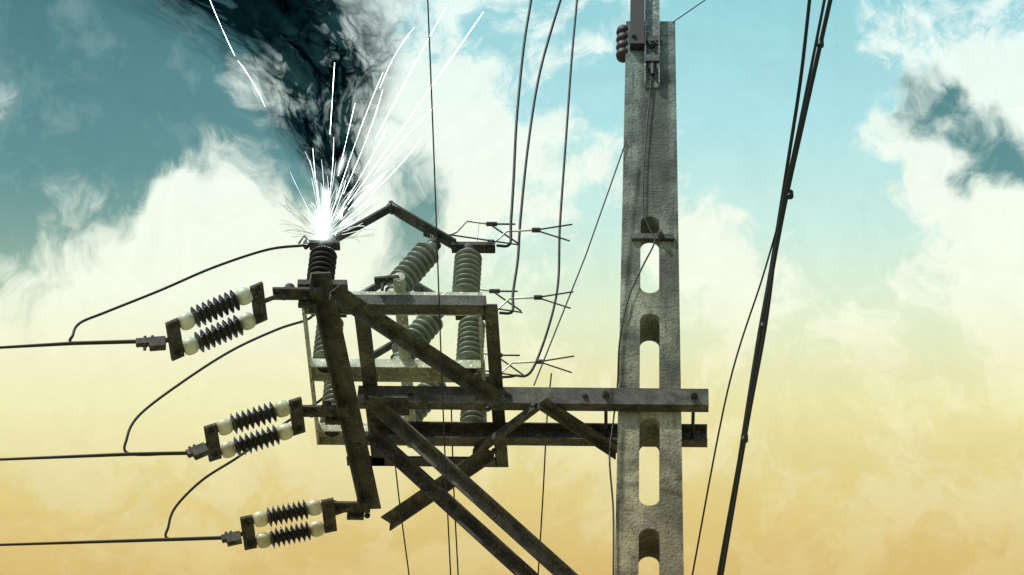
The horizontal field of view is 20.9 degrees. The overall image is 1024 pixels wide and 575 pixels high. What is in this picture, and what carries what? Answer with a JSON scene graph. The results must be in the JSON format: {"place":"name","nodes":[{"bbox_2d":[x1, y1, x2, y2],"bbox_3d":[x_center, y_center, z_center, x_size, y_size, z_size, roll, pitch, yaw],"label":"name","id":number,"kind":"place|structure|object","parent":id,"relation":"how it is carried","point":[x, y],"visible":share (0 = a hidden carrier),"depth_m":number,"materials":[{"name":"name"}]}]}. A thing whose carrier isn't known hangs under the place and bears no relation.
{"place":"outdoors","nodes":[
{"label":"outdoors","id":0,"kind":"place"},
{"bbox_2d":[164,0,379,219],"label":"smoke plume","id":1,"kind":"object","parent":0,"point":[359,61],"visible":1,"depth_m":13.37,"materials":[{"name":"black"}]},
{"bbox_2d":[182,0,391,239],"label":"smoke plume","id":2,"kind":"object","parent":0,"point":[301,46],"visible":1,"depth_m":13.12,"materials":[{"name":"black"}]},
{"bbox_2d":[210,1,482,241],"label":"sparks","id":3,"kind":"object","parent":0,"point":[324,196],"visible":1,"depth_m":12.21},
{"bbox_2d":[0,0,1023,574],"label":"sky","id":4,"kind":"structure","parent":0,"point":[139,156],"materials":[{"name":"blue"}]},
{"label":"ground","id":5,"kind":"structure","parent":0,"visible":0},
{"bbox_2d":[615,0,683,574],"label":"concrete pole","id":6,"kind":"object","parent":5,"relation":"on","point":[642,531],"visible":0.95,"depth_m":13.21,"materials":[{"name":"concrete"}]},
{"bbox_2d":[272,272,708,574],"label":"support frame","id":7,"kind":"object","parent":6,"relation":"attached to","point":[325,298],"depth_m":12.64,"materials":[{"name":"grey metal"}]},
{"bbox_2d":[0,244,308,360],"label":"strain insulator","id":8,"kind":"object","parent":7,"relation":"attached to","point":[243,296],"visible":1,"depth_m":12.10,"materials":[{"name":"ceramic"}]},
{"bbox_2d":[0,316,331,461],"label":"strain insulator","id":9,"kind":"object","parent":7,"relation":"attached to","point":[212,448],"visible":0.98,"depth_m":12.67,"materials":[{"name":"ceramic"}]},
{"bbox_2d":[0,381,365,549],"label":"strain insulator","id":10,"kind":"object","parent":7,"relation":"attached to","point":[315,507],"visible":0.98,"depth_m":13.13,"materials":[{"name":"ceramic"}]},
{"bbox_2d":[298,200,573,447],"bbox_3d":[-0.347,0.162,12.985,1.260,0.672,1.128,0,-45,3],"label":"disconnector","id":11,"kind":"object","parent":7,"relation":"on","point":[405,277],"visible":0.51,"depth_m":12.78,"materials":[{"name":"metal"}]},
{"bbox_2d":[316,159,343,239],"bbox_3d":[-0.842,-0.397,12.484,0.251,0.351,0.358,3,-45,0],"label":"electrical flash","id":12,"kind":"object","parent":11,"relation":"attached to","point":[323,231],"visible":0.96,"depth_m":12.50,"materials":[{"name":"white"}]},
{"bbox_2d":[395,0,832,574],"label":"wires","id":13,"kind":"object","parent":6,"relation":"attached to","point":[787,194],"visible":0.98,"depth_m":9.05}
]}

